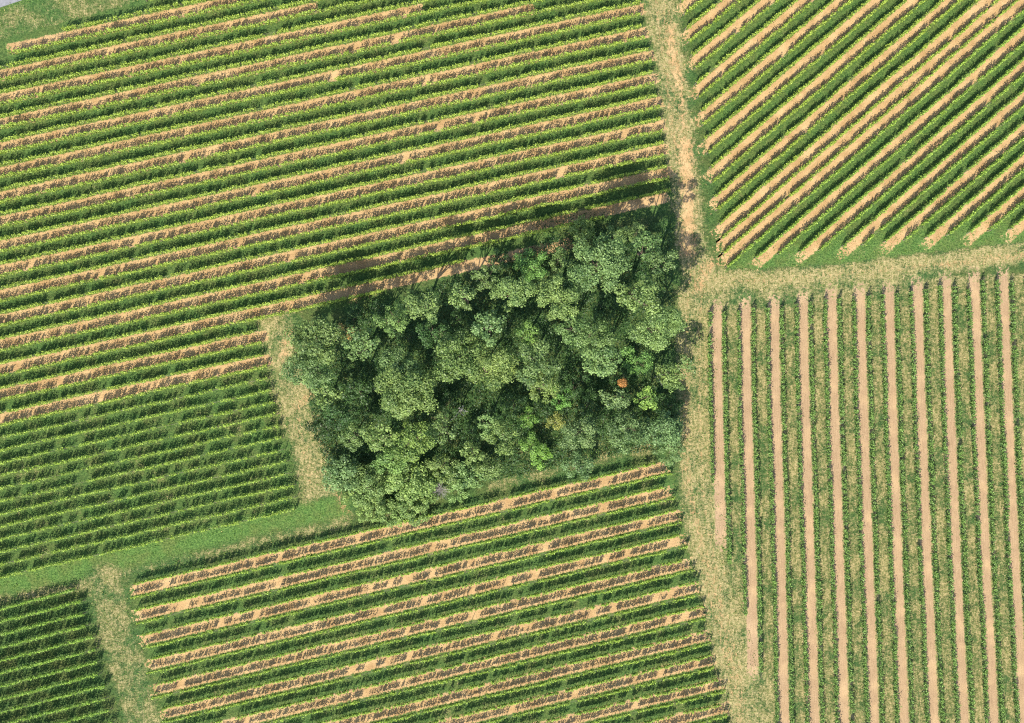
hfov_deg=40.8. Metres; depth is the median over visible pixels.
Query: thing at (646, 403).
tree
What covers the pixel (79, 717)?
vine row
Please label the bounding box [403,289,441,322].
tree
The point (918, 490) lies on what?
vine row
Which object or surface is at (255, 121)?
vine row
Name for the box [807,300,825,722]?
vine row
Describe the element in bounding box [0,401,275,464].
vine row
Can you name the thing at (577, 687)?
vine row
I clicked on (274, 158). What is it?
weeds
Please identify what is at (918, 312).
soil strip
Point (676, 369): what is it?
tree
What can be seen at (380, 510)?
shrub
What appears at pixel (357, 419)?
shrub
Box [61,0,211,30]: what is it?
vine row
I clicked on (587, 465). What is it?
tree
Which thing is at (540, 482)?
dry grass
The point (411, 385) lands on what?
tree
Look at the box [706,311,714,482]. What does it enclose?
vine row
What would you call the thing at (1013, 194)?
vine row
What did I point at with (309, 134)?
vine row
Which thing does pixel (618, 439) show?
tree
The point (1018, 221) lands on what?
vine row
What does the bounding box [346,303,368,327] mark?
shrub
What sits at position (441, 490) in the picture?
dead shrub
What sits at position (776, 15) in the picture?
vine row
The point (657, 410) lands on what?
undergrowth
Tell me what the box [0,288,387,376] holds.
vine row
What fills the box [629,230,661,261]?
tree
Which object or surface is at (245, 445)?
vine row
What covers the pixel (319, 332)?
tree
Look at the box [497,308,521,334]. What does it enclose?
shrub
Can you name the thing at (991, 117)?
vine row
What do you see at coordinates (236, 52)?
vine row
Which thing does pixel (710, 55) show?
vine row
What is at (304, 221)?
vine row
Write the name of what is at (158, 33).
vine row
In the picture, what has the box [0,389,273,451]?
vine row
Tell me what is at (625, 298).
tree
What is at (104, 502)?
vine row
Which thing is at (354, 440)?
tree
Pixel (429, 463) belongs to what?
tree
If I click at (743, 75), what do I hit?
vine row
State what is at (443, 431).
tree
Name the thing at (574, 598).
vine row
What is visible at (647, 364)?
shrub
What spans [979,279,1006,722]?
vine row
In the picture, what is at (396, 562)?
vine row
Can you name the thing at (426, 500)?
shrub
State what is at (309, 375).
tree
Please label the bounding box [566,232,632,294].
tree
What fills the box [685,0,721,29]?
vine row
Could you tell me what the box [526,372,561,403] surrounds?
tree
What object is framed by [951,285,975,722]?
vine row
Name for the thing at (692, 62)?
soil strip
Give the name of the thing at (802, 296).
soil strip
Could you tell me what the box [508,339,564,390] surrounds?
tree
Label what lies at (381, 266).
vine row
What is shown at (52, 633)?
vine row
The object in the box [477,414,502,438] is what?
tree
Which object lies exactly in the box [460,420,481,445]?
shrub
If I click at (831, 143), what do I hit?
vine row
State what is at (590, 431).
tree
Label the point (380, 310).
shrub
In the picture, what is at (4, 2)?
road
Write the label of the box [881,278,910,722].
soil strip
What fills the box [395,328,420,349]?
shrub
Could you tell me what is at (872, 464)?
vine row
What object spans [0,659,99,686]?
vine row
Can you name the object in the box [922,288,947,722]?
vine row
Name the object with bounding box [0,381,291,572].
weeds
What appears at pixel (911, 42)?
vine row
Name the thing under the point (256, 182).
vine row
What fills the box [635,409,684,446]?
tree
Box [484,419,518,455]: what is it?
tree
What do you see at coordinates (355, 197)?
vine row
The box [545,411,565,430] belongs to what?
shrub
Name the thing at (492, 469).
tree
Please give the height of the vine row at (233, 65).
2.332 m
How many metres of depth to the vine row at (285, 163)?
188.77 m
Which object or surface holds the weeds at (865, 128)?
on the ground at (692, 246)
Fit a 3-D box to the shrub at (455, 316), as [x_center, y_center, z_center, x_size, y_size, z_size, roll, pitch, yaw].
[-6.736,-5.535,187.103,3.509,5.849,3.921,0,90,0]
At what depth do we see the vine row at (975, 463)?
188.91 m
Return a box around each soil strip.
[0,1,320,81]
[0,1,647,154]
[0,2,425,105]
[0,2,535,130]
[0,25,650,178]
[0,48,657,202]
[0,71,661,227]
[0,94,666,252]
[0,117,669,276]
[0,141,671,298]
[0,165,675,326]
[0,191,671,349]
[0,236,575,373]
[0,328,271,400]
[0,352,274,422]
[5,0,244,55]
[126,461,670,597]
[130,484,675,622]
[136,507,686,647]
[142,531,690,672]
[148,556,695,696]
[155,579,705,721]
[206,603,711,722]
[315,627,714,722]
[422,652,719,722]
[529,675,728,722]
[634,699,734,722]
[671,0,698,18]
[675,0,736,46]
[681,0,774,73]
[685,0,815,101]
[689,0,847,129]
[694,0,882,157]
[699,0,920,185]
[703,0,956,214]
[708,0,994,242]
[709,296,727,553]
[710,0,1014,256]
[712,0,1023,271]
[738,293,759,682]
[747,29,1023,272]
[767,291,790,722]
[790,61,1023,267]
[795,286,820,722]
[824,282,850,722]
[833,90,1023,262]
[852,280,880,722]
[875,120,1023,257]
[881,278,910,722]
[910,274,939,722]
[917,155,1023,253]
[938,270,969,722]
[959,185,1023,248]
[967,266,999,722]
[995,264,1023,722]
[1000,220,1023,245]
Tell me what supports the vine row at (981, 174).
on the soil strip at (987, 160)
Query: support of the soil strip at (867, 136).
on the ground at (692, 246)
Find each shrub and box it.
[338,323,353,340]
[341,484,366,507]
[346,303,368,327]
[354,399,379,426]
[355,499,378,522]
[362,487,395,522]
[369,298,387,324]
[378,497,407,527]
[391,489,423,526]
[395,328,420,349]
[409,498,437,524]
[414,480,438,507]
[416,405,440,424]
[434,482,449,498]
[437,388,461,417]
[447,481,470,502]
[449,307,473,332]
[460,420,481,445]
[488,248,510,272]
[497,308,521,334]
[498,392,528,417]
[512,248,549,282]
[518,430,546,460]
[520,406,538,428]
[531,444,553,470]
[537,402,554,423]
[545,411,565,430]
[549,246,572,272]
[551,385,574,410]
[557,370,595,400]
[569,215,594,239]
[578,386,601,416]
[585,290,619,322]
[592,407,620,434]
[604,225,630,242]
[611,365,634,387]
[617,378,626,387]
[619,345,653,374]
[624,222,647,243]
[654,393,684,419]
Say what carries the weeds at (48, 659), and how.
on the ground at (692, 246)
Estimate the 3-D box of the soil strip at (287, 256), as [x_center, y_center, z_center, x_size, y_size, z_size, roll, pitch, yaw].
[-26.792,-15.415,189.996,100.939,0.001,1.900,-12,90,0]
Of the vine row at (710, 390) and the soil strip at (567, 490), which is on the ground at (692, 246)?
the soil strip at (567, 490)
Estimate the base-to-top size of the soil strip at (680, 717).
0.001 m
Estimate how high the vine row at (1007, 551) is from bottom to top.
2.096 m
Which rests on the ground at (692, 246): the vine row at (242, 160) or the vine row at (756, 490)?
the vine row at (756, 490)
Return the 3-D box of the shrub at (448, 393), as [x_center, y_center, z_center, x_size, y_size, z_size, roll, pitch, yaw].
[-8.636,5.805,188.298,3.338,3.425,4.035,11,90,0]
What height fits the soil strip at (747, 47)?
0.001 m
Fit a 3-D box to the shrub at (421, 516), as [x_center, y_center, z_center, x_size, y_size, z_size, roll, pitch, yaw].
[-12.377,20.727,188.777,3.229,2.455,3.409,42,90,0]
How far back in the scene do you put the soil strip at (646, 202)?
190.00 m
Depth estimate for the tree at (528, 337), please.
178.32 m
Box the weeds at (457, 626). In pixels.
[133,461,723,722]
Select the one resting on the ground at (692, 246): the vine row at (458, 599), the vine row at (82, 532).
the vine row at (82, 532)
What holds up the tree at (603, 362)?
on the ground at (692, 246)
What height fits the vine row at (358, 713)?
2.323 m
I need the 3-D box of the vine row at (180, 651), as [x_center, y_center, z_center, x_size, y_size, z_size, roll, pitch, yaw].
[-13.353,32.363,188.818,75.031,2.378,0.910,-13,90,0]
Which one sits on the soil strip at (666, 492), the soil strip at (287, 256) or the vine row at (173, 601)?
the vine row at (173, 601)
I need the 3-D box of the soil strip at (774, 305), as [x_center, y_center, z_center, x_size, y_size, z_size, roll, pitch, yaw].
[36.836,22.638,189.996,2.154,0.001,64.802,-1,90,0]
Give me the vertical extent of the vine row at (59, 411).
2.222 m
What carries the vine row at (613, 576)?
on the soil strip at (687, 564)
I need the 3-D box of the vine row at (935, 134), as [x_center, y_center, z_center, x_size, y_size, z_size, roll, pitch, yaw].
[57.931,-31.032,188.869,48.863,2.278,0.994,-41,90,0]
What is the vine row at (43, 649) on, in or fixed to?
on the ground at (692, 246)
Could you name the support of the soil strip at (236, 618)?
on the ground at (692, 246)
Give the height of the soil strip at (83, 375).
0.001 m
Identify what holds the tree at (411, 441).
on the ground at (692, 246)
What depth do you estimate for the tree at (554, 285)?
174.76 m
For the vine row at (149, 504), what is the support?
on the ground at (692, 246)
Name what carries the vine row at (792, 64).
on the soil strip at (731, 124)
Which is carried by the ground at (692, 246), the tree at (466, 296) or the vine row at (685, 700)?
the tree at (466, 296)
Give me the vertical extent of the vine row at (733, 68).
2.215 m
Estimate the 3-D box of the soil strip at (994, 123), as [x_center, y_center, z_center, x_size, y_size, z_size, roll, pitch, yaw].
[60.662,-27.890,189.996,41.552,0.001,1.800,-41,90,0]
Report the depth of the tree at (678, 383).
184.21 m
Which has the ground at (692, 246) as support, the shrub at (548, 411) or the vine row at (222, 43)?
the shrub at (548, 411)
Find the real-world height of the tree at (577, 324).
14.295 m
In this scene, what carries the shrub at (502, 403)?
on the ground at (692, 246)
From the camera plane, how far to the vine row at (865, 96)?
188.71 m
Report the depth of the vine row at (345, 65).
188.76 m
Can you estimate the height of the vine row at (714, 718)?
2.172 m
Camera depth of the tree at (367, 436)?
181.28 m
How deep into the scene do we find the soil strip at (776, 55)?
190.00 m
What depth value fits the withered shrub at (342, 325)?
185.88 m
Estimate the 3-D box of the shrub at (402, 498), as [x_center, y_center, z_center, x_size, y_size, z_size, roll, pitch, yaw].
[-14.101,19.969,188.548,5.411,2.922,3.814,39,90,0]
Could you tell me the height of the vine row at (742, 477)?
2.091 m
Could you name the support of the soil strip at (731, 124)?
on the ground at (692, 246)
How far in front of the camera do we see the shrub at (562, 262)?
187.49 m
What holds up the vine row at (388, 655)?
on the soil strip at (580, 615)
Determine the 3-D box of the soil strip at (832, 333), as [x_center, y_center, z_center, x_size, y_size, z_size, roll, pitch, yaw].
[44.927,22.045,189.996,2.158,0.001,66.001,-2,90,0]
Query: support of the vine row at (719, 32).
on the soil strip at (692, 62)
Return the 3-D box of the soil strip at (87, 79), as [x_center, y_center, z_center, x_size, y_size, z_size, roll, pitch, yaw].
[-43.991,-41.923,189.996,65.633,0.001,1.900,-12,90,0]
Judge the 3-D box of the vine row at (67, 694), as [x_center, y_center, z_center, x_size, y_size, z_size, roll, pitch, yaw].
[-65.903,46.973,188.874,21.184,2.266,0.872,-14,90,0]
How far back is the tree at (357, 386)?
180.91 m
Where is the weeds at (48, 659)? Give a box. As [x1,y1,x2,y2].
[0,588,104,715]
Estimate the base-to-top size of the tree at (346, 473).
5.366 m
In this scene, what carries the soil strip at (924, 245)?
on the ground at (692, 246)
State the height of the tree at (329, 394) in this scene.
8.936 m
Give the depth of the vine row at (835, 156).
188.72 m
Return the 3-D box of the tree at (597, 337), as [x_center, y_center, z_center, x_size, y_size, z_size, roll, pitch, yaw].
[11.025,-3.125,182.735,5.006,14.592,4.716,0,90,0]
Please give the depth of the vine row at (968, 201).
188.69 m
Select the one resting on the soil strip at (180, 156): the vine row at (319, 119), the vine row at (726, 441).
the vine row at (319, 119)
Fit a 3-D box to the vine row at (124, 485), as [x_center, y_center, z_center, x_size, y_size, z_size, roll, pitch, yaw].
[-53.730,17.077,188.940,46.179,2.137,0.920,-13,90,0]
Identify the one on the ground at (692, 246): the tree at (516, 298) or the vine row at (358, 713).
the tree at (516, 298)
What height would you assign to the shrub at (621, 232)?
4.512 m
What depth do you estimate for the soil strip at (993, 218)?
190.00 m
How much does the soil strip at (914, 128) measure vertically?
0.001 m
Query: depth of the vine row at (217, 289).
188.70 m
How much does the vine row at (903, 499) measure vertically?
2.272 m
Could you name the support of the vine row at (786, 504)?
on the ground at (692, 246)
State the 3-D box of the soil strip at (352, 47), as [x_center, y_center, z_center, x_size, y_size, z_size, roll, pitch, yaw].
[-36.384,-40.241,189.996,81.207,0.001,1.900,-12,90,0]
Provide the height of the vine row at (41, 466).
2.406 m
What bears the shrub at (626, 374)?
on the ground at (692, 246)
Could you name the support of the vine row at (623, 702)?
on the soil strip at (650, 701)
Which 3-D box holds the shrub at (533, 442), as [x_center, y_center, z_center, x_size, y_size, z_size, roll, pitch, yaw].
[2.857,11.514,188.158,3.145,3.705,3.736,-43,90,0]
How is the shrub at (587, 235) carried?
on the ground at (692, 246)
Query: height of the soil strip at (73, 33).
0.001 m
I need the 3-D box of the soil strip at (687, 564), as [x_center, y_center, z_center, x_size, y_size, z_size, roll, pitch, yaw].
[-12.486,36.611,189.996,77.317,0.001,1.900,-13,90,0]
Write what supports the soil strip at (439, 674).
on the ground at (692, 246)
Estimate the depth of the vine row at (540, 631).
188.64 m
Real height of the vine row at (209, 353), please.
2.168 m
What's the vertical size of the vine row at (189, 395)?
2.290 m
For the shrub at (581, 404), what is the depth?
185.84 m
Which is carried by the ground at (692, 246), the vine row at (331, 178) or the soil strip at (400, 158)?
the soil strip at (400, 158)
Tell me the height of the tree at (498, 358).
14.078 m
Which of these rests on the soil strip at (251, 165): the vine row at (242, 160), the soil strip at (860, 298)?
the vine row at (242, 160)
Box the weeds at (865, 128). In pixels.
[685,0,1023,264]
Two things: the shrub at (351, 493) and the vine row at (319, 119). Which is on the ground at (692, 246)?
the shrub at (351, 493)
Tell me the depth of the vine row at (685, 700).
188.69 m
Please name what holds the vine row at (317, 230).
on the soil strip at (293, 229)
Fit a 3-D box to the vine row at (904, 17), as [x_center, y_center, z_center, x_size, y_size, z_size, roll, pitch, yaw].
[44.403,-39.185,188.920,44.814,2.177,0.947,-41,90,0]
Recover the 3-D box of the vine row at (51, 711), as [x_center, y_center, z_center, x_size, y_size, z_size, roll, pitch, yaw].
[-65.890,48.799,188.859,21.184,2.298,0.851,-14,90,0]
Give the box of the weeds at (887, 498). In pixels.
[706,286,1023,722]
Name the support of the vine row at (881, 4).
on the soil strip at (731, 124)
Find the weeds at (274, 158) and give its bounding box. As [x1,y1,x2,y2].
[0,0,667,425]
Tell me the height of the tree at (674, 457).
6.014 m
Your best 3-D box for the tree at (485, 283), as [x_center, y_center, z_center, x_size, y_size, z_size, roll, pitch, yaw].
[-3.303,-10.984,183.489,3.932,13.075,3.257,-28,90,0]
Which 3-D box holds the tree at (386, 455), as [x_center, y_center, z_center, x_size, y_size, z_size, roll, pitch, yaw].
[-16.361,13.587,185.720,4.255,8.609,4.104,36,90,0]
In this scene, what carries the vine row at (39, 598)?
on the ground at (692, 246)
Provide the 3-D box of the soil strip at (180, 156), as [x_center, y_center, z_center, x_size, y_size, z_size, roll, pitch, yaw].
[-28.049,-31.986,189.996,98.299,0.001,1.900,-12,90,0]
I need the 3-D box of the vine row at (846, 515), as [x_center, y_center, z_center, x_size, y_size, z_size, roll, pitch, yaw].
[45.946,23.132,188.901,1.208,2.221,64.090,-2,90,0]
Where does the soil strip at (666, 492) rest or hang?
on the ground at (692, 246)
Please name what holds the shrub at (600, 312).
on the ground at (692, 246)
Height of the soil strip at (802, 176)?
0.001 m
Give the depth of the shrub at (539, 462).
188.05 m
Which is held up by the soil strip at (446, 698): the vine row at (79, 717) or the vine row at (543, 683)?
the vine row at (543, 683)
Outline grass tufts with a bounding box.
[0,0,1023,722]
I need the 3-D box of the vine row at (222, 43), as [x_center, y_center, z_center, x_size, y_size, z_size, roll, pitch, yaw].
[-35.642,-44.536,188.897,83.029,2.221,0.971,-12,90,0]
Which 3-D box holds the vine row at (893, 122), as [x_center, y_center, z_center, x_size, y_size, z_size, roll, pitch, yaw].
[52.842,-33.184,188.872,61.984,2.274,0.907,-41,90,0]
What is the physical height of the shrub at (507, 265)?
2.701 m
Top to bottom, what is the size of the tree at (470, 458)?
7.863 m
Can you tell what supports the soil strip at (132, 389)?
on the ground at (692, 246)
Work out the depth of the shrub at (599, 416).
186.28 m
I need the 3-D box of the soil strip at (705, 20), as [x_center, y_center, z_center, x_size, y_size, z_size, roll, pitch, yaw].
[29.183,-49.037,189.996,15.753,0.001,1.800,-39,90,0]
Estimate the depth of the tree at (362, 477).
186.41 m
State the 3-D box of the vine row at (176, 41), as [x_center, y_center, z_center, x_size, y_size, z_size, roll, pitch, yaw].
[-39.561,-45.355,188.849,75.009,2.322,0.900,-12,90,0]
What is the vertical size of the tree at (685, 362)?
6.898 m
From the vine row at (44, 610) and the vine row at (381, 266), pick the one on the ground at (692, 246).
the vine row at (44, 610)
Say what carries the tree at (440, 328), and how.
on the ground at (692, 246)
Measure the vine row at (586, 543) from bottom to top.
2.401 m
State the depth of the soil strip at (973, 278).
190.00 m
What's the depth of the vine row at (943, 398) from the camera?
188.93 m
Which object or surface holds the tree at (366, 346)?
on the ground at (692, 246)
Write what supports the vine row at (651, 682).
on the soil strip at (600, 688)
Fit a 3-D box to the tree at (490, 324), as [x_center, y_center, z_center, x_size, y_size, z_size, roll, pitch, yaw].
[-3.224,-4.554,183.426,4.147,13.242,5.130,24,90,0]
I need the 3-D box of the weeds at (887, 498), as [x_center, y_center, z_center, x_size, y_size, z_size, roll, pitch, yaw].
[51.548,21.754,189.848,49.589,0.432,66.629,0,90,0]
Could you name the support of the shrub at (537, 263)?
on the ground at (692, 246)
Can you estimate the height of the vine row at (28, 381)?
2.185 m
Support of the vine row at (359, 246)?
on the soil strip at (287, 256)
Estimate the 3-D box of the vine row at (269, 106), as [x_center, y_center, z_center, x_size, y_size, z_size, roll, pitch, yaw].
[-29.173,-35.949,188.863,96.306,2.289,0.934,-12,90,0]
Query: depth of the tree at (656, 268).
176.07 m
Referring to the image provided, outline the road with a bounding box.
[0,0,20,6]
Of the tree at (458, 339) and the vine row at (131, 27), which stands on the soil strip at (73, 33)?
the vine row at (131, 27)
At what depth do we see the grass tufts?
189.93 m
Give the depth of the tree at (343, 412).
182.34 m
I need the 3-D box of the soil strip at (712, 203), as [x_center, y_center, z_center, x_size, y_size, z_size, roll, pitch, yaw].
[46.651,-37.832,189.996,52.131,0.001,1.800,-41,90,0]
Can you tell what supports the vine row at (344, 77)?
on the soil strip at (328, 75)
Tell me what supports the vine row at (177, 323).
on the soil strip at (464, 267)
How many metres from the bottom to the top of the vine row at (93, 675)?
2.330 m
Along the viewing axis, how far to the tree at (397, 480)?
185.82 m
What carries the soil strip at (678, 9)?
on the ground at (692, 246)
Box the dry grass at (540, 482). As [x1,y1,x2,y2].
[0,0,1021,722]
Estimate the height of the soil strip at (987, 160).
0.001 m
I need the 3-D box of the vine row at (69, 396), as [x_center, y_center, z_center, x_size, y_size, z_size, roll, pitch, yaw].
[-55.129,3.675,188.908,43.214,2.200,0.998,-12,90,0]
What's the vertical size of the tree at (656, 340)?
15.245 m
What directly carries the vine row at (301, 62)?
on the soil strip at (352, 47)
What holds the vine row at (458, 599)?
on the soil strip at (289, 632)
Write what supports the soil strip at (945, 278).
on the ground at (692, 246)
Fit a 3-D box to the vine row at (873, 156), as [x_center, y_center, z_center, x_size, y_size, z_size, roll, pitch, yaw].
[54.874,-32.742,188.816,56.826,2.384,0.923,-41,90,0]
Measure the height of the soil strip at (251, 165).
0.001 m
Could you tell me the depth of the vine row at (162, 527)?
188.75 m
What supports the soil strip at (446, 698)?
on the ground at (692, 246)
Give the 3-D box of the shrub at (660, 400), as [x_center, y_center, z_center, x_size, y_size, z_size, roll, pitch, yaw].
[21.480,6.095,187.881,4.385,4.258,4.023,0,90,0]
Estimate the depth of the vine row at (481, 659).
188.65 m
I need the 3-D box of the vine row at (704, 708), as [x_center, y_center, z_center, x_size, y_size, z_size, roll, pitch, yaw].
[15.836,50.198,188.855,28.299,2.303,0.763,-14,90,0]
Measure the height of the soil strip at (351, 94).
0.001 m
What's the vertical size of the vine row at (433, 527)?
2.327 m
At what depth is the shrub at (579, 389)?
186.44 m
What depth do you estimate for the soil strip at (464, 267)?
190.00 m
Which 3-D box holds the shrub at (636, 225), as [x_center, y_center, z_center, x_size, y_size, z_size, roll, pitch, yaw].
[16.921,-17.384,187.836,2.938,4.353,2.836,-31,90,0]
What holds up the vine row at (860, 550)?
on the ground at (692, 246)
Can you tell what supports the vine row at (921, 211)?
on the soil strip at (987, 160)
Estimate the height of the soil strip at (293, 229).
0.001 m
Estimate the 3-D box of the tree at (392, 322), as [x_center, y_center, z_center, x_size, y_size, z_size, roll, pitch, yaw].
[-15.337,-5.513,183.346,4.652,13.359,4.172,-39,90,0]
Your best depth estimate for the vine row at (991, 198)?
188.73 m
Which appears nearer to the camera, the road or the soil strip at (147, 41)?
the road
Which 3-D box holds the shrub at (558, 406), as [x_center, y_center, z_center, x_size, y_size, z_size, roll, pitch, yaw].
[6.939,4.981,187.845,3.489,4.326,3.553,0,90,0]
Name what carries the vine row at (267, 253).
on the soil strip at (287, 256)
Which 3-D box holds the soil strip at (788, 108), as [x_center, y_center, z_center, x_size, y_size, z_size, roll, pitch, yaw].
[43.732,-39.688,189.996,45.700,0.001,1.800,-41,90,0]
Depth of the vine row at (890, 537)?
188.89 m
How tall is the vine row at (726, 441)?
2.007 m
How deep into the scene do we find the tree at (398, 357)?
179.00 m
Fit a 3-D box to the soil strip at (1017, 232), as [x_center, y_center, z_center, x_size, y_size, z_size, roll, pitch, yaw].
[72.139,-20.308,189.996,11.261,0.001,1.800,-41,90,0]
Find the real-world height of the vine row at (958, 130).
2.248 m
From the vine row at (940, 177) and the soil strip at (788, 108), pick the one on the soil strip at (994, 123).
the vine row at (940, 177)
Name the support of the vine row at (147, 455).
on the ground at (692, 246)
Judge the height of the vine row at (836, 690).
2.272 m
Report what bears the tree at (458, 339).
on the ground at (692, 246)
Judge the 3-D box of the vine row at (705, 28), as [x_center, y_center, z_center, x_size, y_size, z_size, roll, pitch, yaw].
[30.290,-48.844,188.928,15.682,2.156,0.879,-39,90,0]
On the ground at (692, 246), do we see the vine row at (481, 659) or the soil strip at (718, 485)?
the soil strip at (718, 485)
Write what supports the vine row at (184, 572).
on the soil strip at (567, 490)
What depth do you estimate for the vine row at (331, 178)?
188.72 m
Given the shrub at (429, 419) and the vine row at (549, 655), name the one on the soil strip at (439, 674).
the vine row at (549, 655)
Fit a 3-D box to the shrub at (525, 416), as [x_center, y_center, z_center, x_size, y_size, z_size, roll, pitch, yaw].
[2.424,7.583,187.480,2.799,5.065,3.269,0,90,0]
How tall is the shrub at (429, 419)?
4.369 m
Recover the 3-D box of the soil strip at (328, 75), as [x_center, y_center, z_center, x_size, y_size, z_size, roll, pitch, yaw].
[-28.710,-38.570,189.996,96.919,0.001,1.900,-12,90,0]
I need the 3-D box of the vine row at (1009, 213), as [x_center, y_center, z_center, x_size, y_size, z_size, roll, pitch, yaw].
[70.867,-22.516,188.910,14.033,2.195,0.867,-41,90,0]
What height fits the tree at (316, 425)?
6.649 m
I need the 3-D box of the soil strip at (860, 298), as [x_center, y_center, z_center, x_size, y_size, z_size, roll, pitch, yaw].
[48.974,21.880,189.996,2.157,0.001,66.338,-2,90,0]
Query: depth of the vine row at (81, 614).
188.63 m
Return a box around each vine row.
[0,0,320,68]
[0,0,379,81]
[0,0,433,92]
[0,0,490,104]
[0,0,544,118]
[0,0,602,129]
[0,0,640,141]
[0,11,641,154]
[0,23,641,166]
[0,35,646,178]
[0,47,648,191]
[0,58,651,203]
[0,70,652,215]
[0,81,654,227]
[0,93,659,240]
[0,104,659,251]
[0,117,661,264]
[0,128,663,277]
[0,140,663,289]
[0,152,665,302]
[0,164,667,313]
[0,176,669,326]
[0,187,670,338]
[0,215,603,352]
[0,258,466,364]
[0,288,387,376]
[0,329,254,389]
[0,340,262,401]
[0,353,263,413]
[0,363,269,426]
[0,377,270,437]
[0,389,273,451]
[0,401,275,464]
[0,411,277,475]
[0,424,281,489]
[0,436,282,501]
[0,448,285,515]
[0,459,289,528]
[0,472,291,541]
[0,483,295,552]
[0,495,297,566]
[0,508,296,578]
[0,588,78,609]
[0,599,85,622]
[0,611,87,635]
[0,624,89,647]
[0,634,95,661]
[0,647,98,673]
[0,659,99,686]
[0,672,101,700]
[0,683,108,713]
[1,696,108,722]
[8,0,266,54]
[53,708,112,722]
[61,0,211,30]
[129,471,672,598]
[132,462,656,584]
[134,486,663,610]
[135,496,674,624]
[140,509,676,636]
[141,520,684,648]
[146,545,687,673]
[149,533,680,660]
[151,569,694,699]
[155,558,684,686]
[161,580,698,710]
[161,592,700,722]
[208,604,704,722]
[265,617,705,722]
[317,629,704,722]
[370,641,711,722]
[426,653,712,722]
[479,665,715,722]
[532,677,719,722]
[586,689,726,722]
[642,701,726,722]
[683,0,702,15]
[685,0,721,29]
[687,0,740,43]
[690,0,759,56]
[691,713,729,722]
[694,0,778,68]
[695,0,797,84]
[697,0,813,97]
[699,0,833,112]
[701,0,852,126]
[703,0,870,140]
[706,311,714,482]
[707,0,887,152]
[709,0,906,167]
[711,0,927,182]
[713,0,943,196]
[716,0,962,209]
[719,0,979,224]
[720,0,999,238]
[720,310,732,564]
[722,0,1019,253]
[725,9,1023,267]
[735,310,747,615]
[750,307,764,678]
[753,24,1023,258]
[763,307,780,722]
[776,41,1023,254]
[779,305,794,722]
[793,303,809,722]
[799,56,1023,252]
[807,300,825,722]
[818,72,1023,250]
[821,298,839,722]
[836,297,855,722]
[841,89,1023,246]
[851,296,870,722]
[862,104,1023,245]
[865,295,885,722]
[878,294,901,722]
[882,120,1023,242]
[894,292,915,722]
[903,136,1023,240]
[907,290,930,722]
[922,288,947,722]
[925,152,1023,237]
[936,285,961,722]
[945,168,1023,235]
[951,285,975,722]
[965,285,989,722]
[966,184,1023,233]
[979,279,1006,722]
[987,199,1023,231]
[994,279,1020,722]
[1007,215,1023,229]
[1008,280,1023,620]
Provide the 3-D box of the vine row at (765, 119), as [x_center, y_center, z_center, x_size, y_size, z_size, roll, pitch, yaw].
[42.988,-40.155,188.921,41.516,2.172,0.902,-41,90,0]
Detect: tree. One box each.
[279,346,333,389]
[283,314,347,365]
[303,414,337,441]
[311,383,347,409]
[321,398,360,432]
[321,454,361,493]
[338,378,372,406]
[338,423,370,451]
[342,325,380,361]
[346,462,395,506]
[359,421,396,452]
[370,445,407,474]
[372,304,409,337]
[373,358,438,421]
[376,347,421,389]
[382,462,437,502]
[391,417,436,463]
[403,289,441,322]
[414,317,451,348]
[423,453,460,484]
[428,409,459,444]
[432,328,487,383]
[446,460,486,490]
[448,282,477,310]
[459,441,484,464]
[462,343,519,390]
[470,263,497,291]
[470,309,506,347]
[473,454,503,480]
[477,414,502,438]
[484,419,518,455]
[488,276,537,311]
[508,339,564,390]
[513,320,538,345]
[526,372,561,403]
[535,272,579,321]
[552,313,589,349]
[558,417,598,450]
[559,449,594,481]
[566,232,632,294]
[579,319,616,354]
[581,341,622,378]
[598,386,630,409]
[604,411,647,454]
[614,275,661,316]
[626,304,687,353]
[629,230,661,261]
[633,385,657,410]
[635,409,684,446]
[647,249,678,278]
[653,436,686,466]
[655,363,686,386]
[663,378,685,392]
[677,354,696,373]
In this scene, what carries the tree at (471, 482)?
on the ground at (692, 246)
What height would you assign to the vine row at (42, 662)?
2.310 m
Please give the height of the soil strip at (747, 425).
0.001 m
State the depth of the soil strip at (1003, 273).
190.00 m
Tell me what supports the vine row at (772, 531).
on the ground at (692, 246)
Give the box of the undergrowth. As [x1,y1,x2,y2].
[308,211,676,501]
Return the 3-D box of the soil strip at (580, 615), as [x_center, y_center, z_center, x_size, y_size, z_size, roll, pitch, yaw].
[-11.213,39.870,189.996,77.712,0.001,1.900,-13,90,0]
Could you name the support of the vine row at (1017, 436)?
on the ground at (692, 246)
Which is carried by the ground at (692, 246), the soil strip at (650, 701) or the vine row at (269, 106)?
the soil strip at (650, 701)
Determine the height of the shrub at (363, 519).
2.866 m
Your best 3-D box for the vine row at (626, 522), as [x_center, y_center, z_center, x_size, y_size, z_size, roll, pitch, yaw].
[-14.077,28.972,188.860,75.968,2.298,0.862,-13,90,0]
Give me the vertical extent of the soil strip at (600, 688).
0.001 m
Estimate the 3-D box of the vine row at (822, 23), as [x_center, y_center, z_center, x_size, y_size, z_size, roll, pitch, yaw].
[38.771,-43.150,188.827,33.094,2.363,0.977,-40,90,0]
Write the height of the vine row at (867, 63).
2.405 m
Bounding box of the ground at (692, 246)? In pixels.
[0,0,1023,722]
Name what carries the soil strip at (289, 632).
on the ground at (692, 246)
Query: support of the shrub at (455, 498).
on the ground at (692, 246)
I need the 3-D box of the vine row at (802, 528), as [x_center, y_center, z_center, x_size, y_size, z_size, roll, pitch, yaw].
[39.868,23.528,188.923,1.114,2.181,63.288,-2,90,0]

